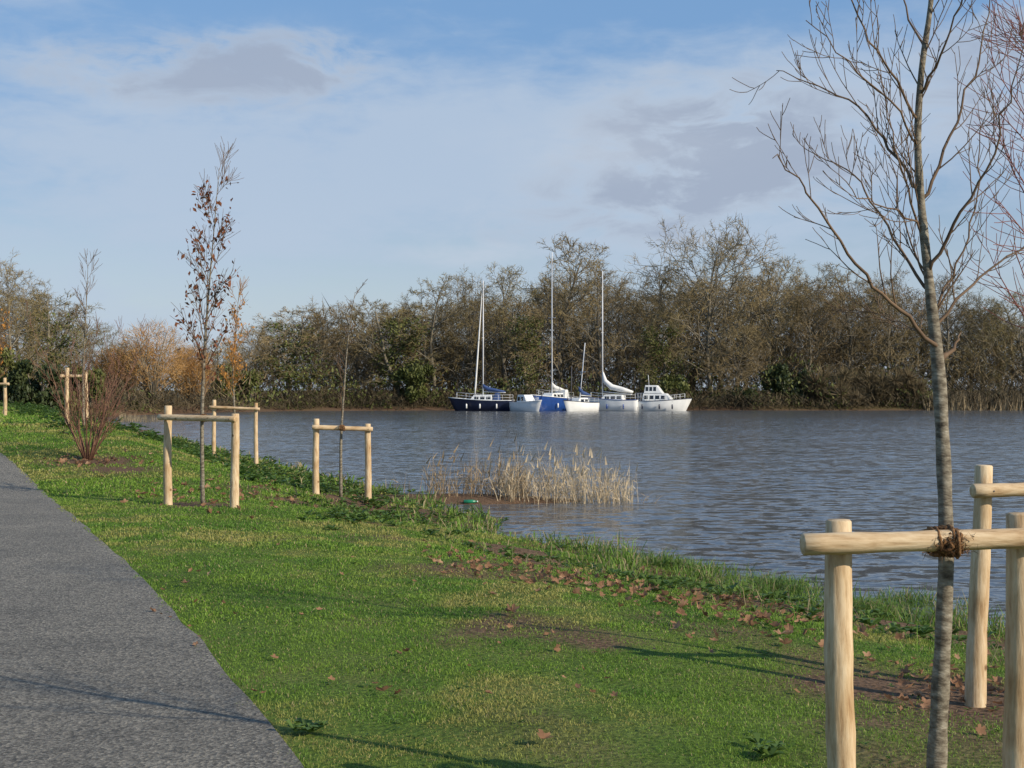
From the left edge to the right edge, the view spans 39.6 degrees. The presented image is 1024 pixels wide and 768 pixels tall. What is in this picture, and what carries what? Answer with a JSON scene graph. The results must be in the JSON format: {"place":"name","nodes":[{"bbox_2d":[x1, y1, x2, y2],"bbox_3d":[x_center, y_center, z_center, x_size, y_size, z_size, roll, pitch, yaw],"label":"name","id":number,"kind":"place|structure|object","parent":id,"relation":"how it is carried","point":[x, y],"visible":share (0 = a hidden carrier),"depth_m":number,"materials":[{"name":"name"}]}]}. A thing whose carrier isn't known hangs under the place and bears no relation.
{"place":"outdoors","nodes":[
{"label":"outdoors","id":0,"kind":"place"},
{"bbox_2d":[0,453,303,767],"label":"path","id":1,"kind":"structure","parent":0,"point":[103,664],"depth_m":8.29,"materials":[{"name":"grey asphalt"}]},
{"bbox_2d":[0,390,1020,767],"bbox_3d":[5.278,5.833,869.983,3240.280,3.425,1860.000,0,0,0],"label":"ground","id":2,"kind":"structure","parent":0,"point":[866,686],"depth_m":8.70,"materials":[{"name":"green plant"}]},
{"bbox_2d":[0,378,9,415],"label":"tree stake frame","id":3,"kind":"object","parent":2,"relation":"on","point":[4,383],"visible":0.91,"depth_m":45.95,"materials":[{"name":"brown wood"}]},
{"bbox_2d":[0,307,17,377],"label":"young tree","id":4,"kind":"object","parent":2,"relation":"on","point":[4,342],"visible":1,"depth_m":46.08,"materials":[{"name":"brown plant"}]},
{"bbox_2d":[0,347,29,402],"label":"evergreen bush","id":5,"kind":"object","parent":2,"relation":"on","point":[5,356],"visible":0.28,"depth_m":113.73,"materials":[{"name":"green plant"}]},
{"bbox_2d":[0,247,61,408],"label":"bare tree","id":6,"kind":"object","parent":2,"relation":"on","point":[9,301],"visible":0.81,"depth_m":117.79,"materials":[{"name":"plant"}]},
{"bbox_2d":[7,358,64,409],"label":"evergreen bush","id":7,"kind":"object","parent":2,"relation":"on","point":[33,391],"visible":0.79,"depth_m":111.30,"materials":[{"name":"green plant"}]},
{"bbox_2d":[3,287,104,386],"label":"ivy clad tree","id":8,"kind":"object","parent":2,"relation":"on","point":[62,345],"visible":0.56,"depth_m":126.63,"materials":[{"name":"green plant"}]},
{"bbox_2d":[60,368,88,422],"bbox_3d":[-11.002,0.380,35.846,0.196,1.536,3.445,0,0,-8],"label":"tree stake frame","id":9,"kind":"object","parent":2,"relation":"on","point":[67,392],"visible":0.46,"depth_m":34.43,"materials":[{"name":"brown wood"}]},
{"bbox_2d":[57,365,111,417],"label":"evergreen bush","id":10,"kind":"object","parent":2,"relation":"on","point":[98,373],"visible":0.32,"depth_m":117.55,"materials":[{"name":"green plant"}]},
{"bbox_2d":[71,248,102,424],"bbox_3d":[-10.350,-1.093,34.555,0.647,4.382,0.529,0,0,-40],"label":"young tree","id":11,"kind":"object","parent":2,"relation":"on","point":[84,329],"visible":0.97,"depth_m":34.49,"materials":[{"name":"brown plant"}]},
{"bbox_2d":[24,296,165,459],"bbox_3d":[-7.942,-0.112,27.396,2.563,3.226,2.083,0,0,41],"label":"bare bush","id":12,"kind":"object","parent":2,"relation":"on","point":[88,454],"visible":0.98,"depth_m":27.45,"materials":[{"name":"brown plant"}]},
{"bbox_2d":[67,320,129,394],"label":"bare tree","id":13,"kind":"object","parent":2,"relation":"on","point":[101,339],"visible":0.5,"depth_m":150.06,"materials":[{"name":"brown plant"}]},
{"bbox_2d":[91,346,140,402],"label":"willow tree","id":14,"kind":"object","parent":2,"relation":"on","point":[107,364],"visible":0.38,"depth_m":149.21,"materials":[{"name":"brown plant"}]},
{"bbox_2d":[106,315,194,403],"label":"willow tree","id":15,"kind":"object","parent":2,"relation":"on","point":[147,372],"visible":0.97,"depth_m":146.37,"materials":[{"name":"plant"}]},
{"bbox_2d":[164,345,217,403],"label":"willow tree","id":16,"kind":"object","parent":2,"relation":"on","point":[189,370],"visible":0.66,"depth_m":155.39,"materials":[{"name":"brown plant"}]},
{"bbox_2d":[157,406,239,507],"bbox_3d":[-4.477,1.087,20.359,1.418,1.548,0.212,0,0,29],"label":"tree stake frame","id":17,"kind":"object","parent":2,"relation":"on","point":[168,417],"visible":0.92,"depth_m":20.29,"materials":[{"name":"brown wood"}]},
{"bbox_2d":[171,137,241,503],"bbox_3d":[-4.384,-0.927,20.724,0.967,5.482,0.881,0,0,-39],"label":"young tree","id":18,"kind":"object","parent":2,"relation":"on","point":[222,231],"visible":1,"depth_m":20.73,"materials":[{"name":"brown plant"}]},
{"bbox_2d":[190,335,259,400],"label":"bare tree","id":19,"kind":"object","parent":2,"relation":"on","point":[217,349],"visible":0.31,"depth_m":170.30,"materials":[{"name":"brown plant"}]},
{"bbox_2d":[209,400,259,463],"bbox_3d":[-8.075,1.505,41.428,1.485,2.089,0.211,0,0,2],"label":"tree stake frame","id":20,"kind":"object","parent":2,"relation":"on","point":[255,408],"visible":0.82,"depth_m":41.39,"materials":[{"name":"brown wood"}]},
{"bbox_2d":[217,276,254,413],"bbox_3d":[-8.070,-0.399,41.551,1.072,5.586,0.924,0,0,-26],"label":"young tree","id":21,"kind":"object","parent":2,"relation":"on","point":[234,348],"visible":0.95,"depth_m":41.51,"materials":[{"name":"brown plant"}]},
{"bbox_2d":[208,363,263,401],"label":"evergreen bush","id":22,"kind":"object","parent":2,"relation":"on","point":[252,381],"visible":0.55,"depth_m":169.21,"materials":[{"name":"green plant"}]},
{"bbox_2d":[216,321,287,399],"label":"bare tree","id":23,"kind":"object","parent":2,"relation":"on","point":[258,346],"visible":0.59,"depth_m":175.45,"materials":[{"name":"plant"}]},
{"bbox_2d":[239,305,347,401],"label":"ivy clad tree","id":24,"kind":"object","parent":2,"relation":"on","point":[297,352],"visible":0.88,"depth_m":175.36,"materials":[{"name":"green plant"}]},
{"bbox_2d":[282,718,327,732],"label":"weed","id":25,"kind":"object","parent":2,"relation":"on","point":[309,726],"visible":1,"depth_m":6.80,"materials":[{"name":"green plant"}]},
{"bbox_2d":[285,297,371,397],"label":"bare tree","id":26,"kind":"object","parent":2,"relation":"on","point":[325,344],"visible":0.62,"depth_m":178.66,"materials":[{"name":"brown plant"}]},
{"bbox_2d":[312,419,372,500],"bbox_3d":[-3.160,1.486,26.484,1.123,1.681,0.220,0,0,-9],"label":"tree stake frame","id":27,"kind":"object","parent":2,"relation":"on","point":[317,427],"visible":0.91,"depth_m":26.42,"materials":[{"name":"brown wood"}]},
{"bbox_2d":[333,279,367,496],"bbox_3d":[-3.026,0.096,26.582,0.656,4.139,0.502,0,0,0],"label":"young tree","id":28,"kind":"object","parent":2,"relation":"on","point":[340,449],"visible":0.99,"depth_m":26.63,"materials":[{"name":"brown plant"}]},
{"bbox_2d":[322,297,393,391],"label":"bare tree","id":29,"kind":"object","parent":2,"relation":"on","point":[355,361],"visible":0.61,"depth_m":178.74,"materials":[{"name":"brown plant"}]},
{"bbox_2d":[318,294,448,403],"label":"ivy clad tree","id":30,"kind":"object","parent":2,"relation":"on","point":[411,339],"visible":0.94,"depth_m":175.14,"materials":[{"name":"green plant"}]},
{"bbox_2d":[376,685,390,690],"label":"fallen leaf","id":31,"kind":"object","parent":2,"relation":"on","point":[384,688],"visible":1,"depth_m":7.63,"materials":[{"name":"brown plant"}]},
{"bbox_2d":[392,474,409,493],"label":"reed clump","id":32,"kind":"object","parent":2,"relation":"on","point":[403,485],"visible":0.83,"depth_m":33.04,"materials":[{"name":"beige plant"}]},
{"bbox_2d":[390,358,445,405],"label":"evergreen bush","id":33,"kind":"object","parent":2,"relation":"on","point":[413,379],"visible":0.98,"depth_m":173.10,"materials":[{"name":"green plant"}]},
{"bbox_2d":[374,272,486,401],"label":"bare tree","id":34,"kind":"object","parent":2,"relation":"on","point":[431,339],"visible":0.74,"depth_m":179.04,"materials":[{"name":"brown plant"}]},
{"bbox_2d":[463,500,477,503],"bbox_3d":[-0.885,2.521,30.493,0.312,0.084,0.084,0,0,-11],"label":"plastic bottle","id":35,"kind":"object","parent":2,"relation":"on","point":[468,501],"visible":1,"depth_m":30.46,"materials":[{"name":"green plastic"}]},
{"bbox_2d":[430,262,517,396],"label":"bare tree","id":36,"kind":"object","parent":2,"relation":"on","point":[469,324],"visible":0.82,"depth_m":180.76,"materials":[{"name":"plant"}]},
{"bbox_2d":[418,434,543,498],"bbox_3d":[-0.642,1.809,31.545,2.853,1.687,1.858,0,0,0],"label":"reed clump","id":37,"kind":"object","parent":2,"relation":"on","point":[475,482],"visible":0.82,"depth_m":31.30,"materials":[{"name":"beige plant"}]},
{"bbox_2d":[435,262,547,399],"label":"bare tree","id":38,"kind":"object","parent":2,"relation":"on","point":[498,308],"visible":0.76,"depth_m":180.63,"materials":[{"name":"plant"}]},
{"bbox_2d":[2,342,1000,412],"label":"bramble cover","id":39,"kind":"object","parent":2,"relation":"on","point":[455,383],"visible":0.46,"depth_m":172.67,"materials":[{"name":"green plant"}]},
{"bbox_2d":[0,401,1004,767],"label":"bank weeds","id":40,"kind":"object","parent":2,"relation":"on","point":[352,517],"visible":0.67,"depth_m":20.12,"materials":[{"name":"green plant"}]},
{"bbox_2d":[0,267,1023,398],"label":"wood","id":41,"kind":"object","parent":2,"relation":"on","point":[720,316],"visible":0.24,"depth_m":193.53,"materials":[{"name":"brown plant"}]},
{"bbox_2d":[507,604,519,611],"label":"fallen leaf","id":42,"kind":"object","parent":2,"relation":"on","point":[513,608],"visible":1,"depth_m":10.55,"materials":[{"name":"brown plant"}]},
{"bbox_2d":[467,294,560,394],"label":"ivy clad tree","id":43,"kind":"object","parent":2,"relation":"on","point":[526,377],"visible":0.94,"depth_m":177.39,"materials":[{"name":"green plant"}]},
{"bbox_2d":[7,296,1023,404],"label":"undergrowth","id":44,"kind":"object","parent":2,"relation":"on","point":[480,381],"visible":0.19,"depth_m":183.80,"materials":[{"name":"green plant"}]},
{"bbox_2d":[33,448,1004,734],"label":"leaf litter","id":45,"kind":"object","parent":2,"relation":"on","point":[957,680],"visible":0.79,"depth_m":12.32,"materials":[{"name":"brown plant"}]},
{"bbox_2d":[52,368,1023,413],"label":"waterside scrub","id":46,"kind":"object","parent":2,"relation":"on","point":[721,399],"visible":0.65,"depth_m":171.74,"materials":[{"name":"plant"}]},
{"bbox_2d":[537,729,552,738],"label":"fallen leaf","id":47,"kind":"object","parent":2,"relation":"on","point":[542,735],"visible":1,"depth_m":6.61,"materials":[{"name":"brown plant"}]},
{"bbox_2d":[485,442,643,503],"bbox_3d":[1.154,1.903,31.250,3.511,1.526,1.813,0,0,0],"label":"reed clump","id":48,"kind":"object","parent":2,"relation":"on","point":[565,492],"visible":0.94,"depth_m":31.01,"materials":[{"name":"beige plant"}]},
{"bbox_2d":[510,233,620,387],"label":"bare tree","id":49,"kind":"object","parent":2,"relation":"on","point":[561,372],"visible":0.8,"depth_m":183.01,"materials":[{"name":"brown plant"}]},
{"bbox_2d":[117,384,1023,421],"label":"reed bed","id":50,"kind":"object","parent":2,"relation":"on","point":[966,406],"visible":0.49,"depth_m":171.03,"materials":[{"name":"plant"}]},
{"bbox_2d":[174,433,1005,666],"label":"bank grass","id":51,"kind":"structure","parent":2,"relation":"on","point":[957,619],"depth_m":18.34,"materials":[{"name":"green plant"}]},
{"bbox_2d":[549,251,652,399],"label":"bare tree","id":52,"kind":"object","parent":2,"relation":"on","point":[599,350],"visible":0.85,"depth_m":180.92,"materials":[{"name":"brown plant"}]},
{"bbox_2d":[598,263,702,396],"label":"bare tree","id":53,"kind":"object","parent":2,"relation":"on","point":[657,308],"visible":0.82,"depth_m":181.30,"materials":[{"name":"brown plant"}]},
{"bbox_2d":[653,594,667,601],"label":"fallen leaf","id":54,"kind":"object","parent":2,"relation":"on","point":[660,599],"visible":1,"depth_m":11.71,"materials":[{"name":"brown plant"}]},
{"bbox_2d":[622,309,700,388],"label":"ivy clad tree","id":55,"kind":"object","parent":2,"relation":"on","point":[660,349],"visible":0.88,"depth_m":176.89,"materials":[{"name":"green plant"}]},
{"bbox_2d":[659,373,693,398],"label":"evergreen bush","id":56,"kind":"object","parent":2,"relation":"on","point":[679,383],"visible":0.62,"depth_m":174.02,"materials":[{"name":"green plant"}]},
{"bbox_2d":[605,212,812,400],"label":"bare tree","id":57,"kind":"object","parent":2,"relation":"on","point":[717,261],"visible":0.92,"depth_m":180.05,"materials":[{"name":"brown plant"}]},
{"bbox_2d":[693,319,772,401],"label":"bare tree","id":58,"kind":"object","parent":2,"relation":"on","point":[746,371],"visible":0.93,"depth_m":174.72,"materials":[{"name":"brown plant"}]},
{"bbox_2d":[727,385,759,405],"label":"evergreen bush","id":59,"kind":"object","parent":2,"relation":"on","point":[747,392],"visible":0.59,"depth_m":173.61,"materials":[{"name":"green plant"}]},
{"bbox_2d":[743,733,785,758],"bbox_3d":[1.160,1.645,6.471,0.180,0.059,0.332,0,0,0],"label":"weed","id":60,"kind":"object","parent":2,"relation":"on","point":[772,749],"visible":1,"depth_m":6.41,"materials":[{"name":"green plant"}]},
{"bbox_2d":[723,253,813,394],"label":"bare tree","id":61,"kind":"object","parent":2,"relation":"on","point":[756,318],"visible":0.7,"depth_m":182.75,"materials":[{"name":"brown plant"}]},
{"bbox_2d":[759,362,813,404],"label":"evergreen bush","id":62,"kind":"object","parent":2,"relation":"on","point":[782,386],"visible":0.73,"depth_m":175.04,"materials":[{"name":"green plant"}]},
{"bbox_2d":[765,263,870,396],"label":"bare tree","id":63,"kind":"object","parent":2,"relation":"on","point":[807,329],"visible":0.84,"depth_m":181.03,"materials":[{"name":"brown plant"}]},
{"bbox_2d":[797,358,886,405],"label":"bramble thicket","id":64,"kind":"object","parent":2,"relation":"on","point":[842,376],"visible":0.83,"depth_m":173.75,"materials":[{"name":"green plant"}]},
{"bbox_2d":[788,263,923,380],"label":"bare tree","id":65,"kind":"object","parent":2,"relation":"on","point":[851,353],"visible":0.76,"depth_m":183.51,"materials":[{"name":"brown plant"}]},
{"bbox_2d":[807,590,935,620],"bbox_3d":[3.949,2.358,15.377,1.917,0.374,1.875,0,0,21],"label":"grass tuft","id":66,"kind":"object","parent":2,"relation":"on","point":[884,606],"visible":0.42,"depth_m":15.21,"materials":[{"name":"green plant"}]},
{"bbox_2d":[730,0,1023,767],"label":"young tree","id":67,"kind":"object","parent":2,"relation":"on","point":[937,750],"visible":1,"depth_m":5.13,"materials":[{"name":"brown plant"}]},
{"bbox_2d":[838,260,930,389],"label":"bare tree","id":68,"kind":"object","parent":2,"relation":"on","point":[889,325],"visible":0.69,"depth_m":182.50,"materials":[{"name":"brown plant"}]},
{"bbox_2d":[867,362,930,404],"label":"bramble thicket","id":69,"kind":"object","parent":2,"relation":"on","point":[903,376],"visible":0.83,"depth_m":173.44,"materials":[{"name":"green plant"}]},
{"bbox_2d":[854,582,960,609],"bbox_3d":[4.575,2.400,16.361,1.316,0.297,1.349,0,0,22],"label":"grass tuft","id":70,"kind":"object","parent":2,"relation":"on","point":[908,598],"visible":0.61,"depth_m":16.25,"materials":[{"name":"green plant"}]},
{"bbox_2d":[800,512,1023,767],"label":"tree stake frame","id":71,"kind":"object","parent":2,"relation":"on","point":[838,543],"visible":0.99,"depth_m":4.95,"materials":[{"name":"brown wood"}]},
{"bbox_2d":[922,523,977,562],"bbox_3d":[1.516,0.552,4.989,0.206,0.157,0.236,0,0,0],"label":"tree tie","id":72,"kind":"object","parent":71,"relation":"attached to","point":[944,552],"visible":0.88,"depth_m":4.91,"materials":[{"name":"fabric"}]},
{"bbox_2d":[903,274,1003,384],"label":"bare tree","id":73,"kind":"object","parent":2,"relation":"on","point":[948,326],"visible":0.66,"depth_m":182.64,"materials":[{"name":"plant"}]},
{"bbox_2d":[951,285,1021,393],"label":"bare tree","id":74,"kind":"object","parent":2,"relation":"on","point":[985,323],"visible":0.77,"depth_m":182.75,"materials":[{"name":"plant"}]},
{"bbox_2d":[955,0,1023,327],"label":"young tree","id":75,"kind":"object","parent":2,"relation":"on","point":[1007,155],"visible":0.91,"depth_m":8.09,"materials":[{"name":"brown plant"}]},
{"bbox_2d":[964,465,1023,707],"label":"tree stake frame","id":76,"kind":"object","parent":2,"relation":"on","point":[984,489],"visible":0.83,"depth_m":7.95,"materials":[{"name":"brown wood"}]},
{"bbox_2d":[978,288,1023,398],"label":"bare tree","id":77,"kind":"object","parent":2,"relation":"on","point":[1013,327],"visible":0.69,"depth_m":183.93,"materials":[{"name":"brown plant"}]},
{"bbox_2d":[0,0,1023,389],"label":"sky","id":78,"kind":"structure","parent":0,"point":[391,144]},
{"bbox_2d":[97,410,1023,630],"bbox_3d":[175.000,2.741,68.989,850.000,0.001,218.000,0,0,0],"label":"water","id":79,"kind":"structure","parent":0,"point":[764,490],"depth_m":45.55,"materials":[{"name":"grey liquid"}]},
{"bbox_2d":[448,281,514,410],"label":"sailing boat","id":80,"kind":"object","parent":79,"relation":"on","point":[486,402],"visible":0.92,"depth_m":166.51,"materials":[{"name":"blue paint"}]},
{"bbox_2d":[509,395,541,410],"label":"motor boat","id":81,"kind":"object","parent":79,"relation":"on","point":[526,403],"visible":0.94,"depth_m":163.16,"materials":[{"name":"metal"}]},
{"bbox_2d":[530,252,574,410],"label":"sailing boat","id":82,"kind":"object","parent":79,"relation":"on","point":[552,401],"visible":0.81,"depth_m":169.71,"materials":[{"name":"blue paint"}]},
{"bbox_2d":[563,344,599,410],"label":"sailing boat","id":83,"kind":"object","parent":79,"relation":"on","point":[579,404],"visible":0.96,"depth_m":163.33,"materials":[{"name":"white paint"}]},
{"bbox_2d":[585,271,640,410],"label":"sailing boat","id":84,"kind":"object","parent":79,"relation":"on","point":[617,402],"visible":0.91,"depth_m":166.37,"materials":[{"name":"white paint"}]},
{"bbox_2d":[637,375,691,410],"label":"motor cruiser","id":85,"kind":"object","parent":79,"relation":"on","point":[655,398],"visible":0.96,"depth_m":165.06,"materials":[{"name":"white paint"}]},
{"bbox_2d":[605,543,761,583],"bbox_3d":[2.334,2.281,18.793,2.357,0.556,2.096,0,0,36],"label":"grass tuft","id":86,"kind":"object","parent":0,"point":[678,564],"visible":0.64,"depth_m":18.53,"materials":[{"name":"green plant"}]},
{"bbox_2d":[688,561,822,599],"bbox_3d":[3.143,2.397,17.376,2.045,0.312,2.246,0,0,0],"label":"grass tuft","id":87,"kind":"object","parent":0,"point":[774,583],"visible":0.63,"depth_m":17.20,"materials":[{"name":"green plant"}]}
]}

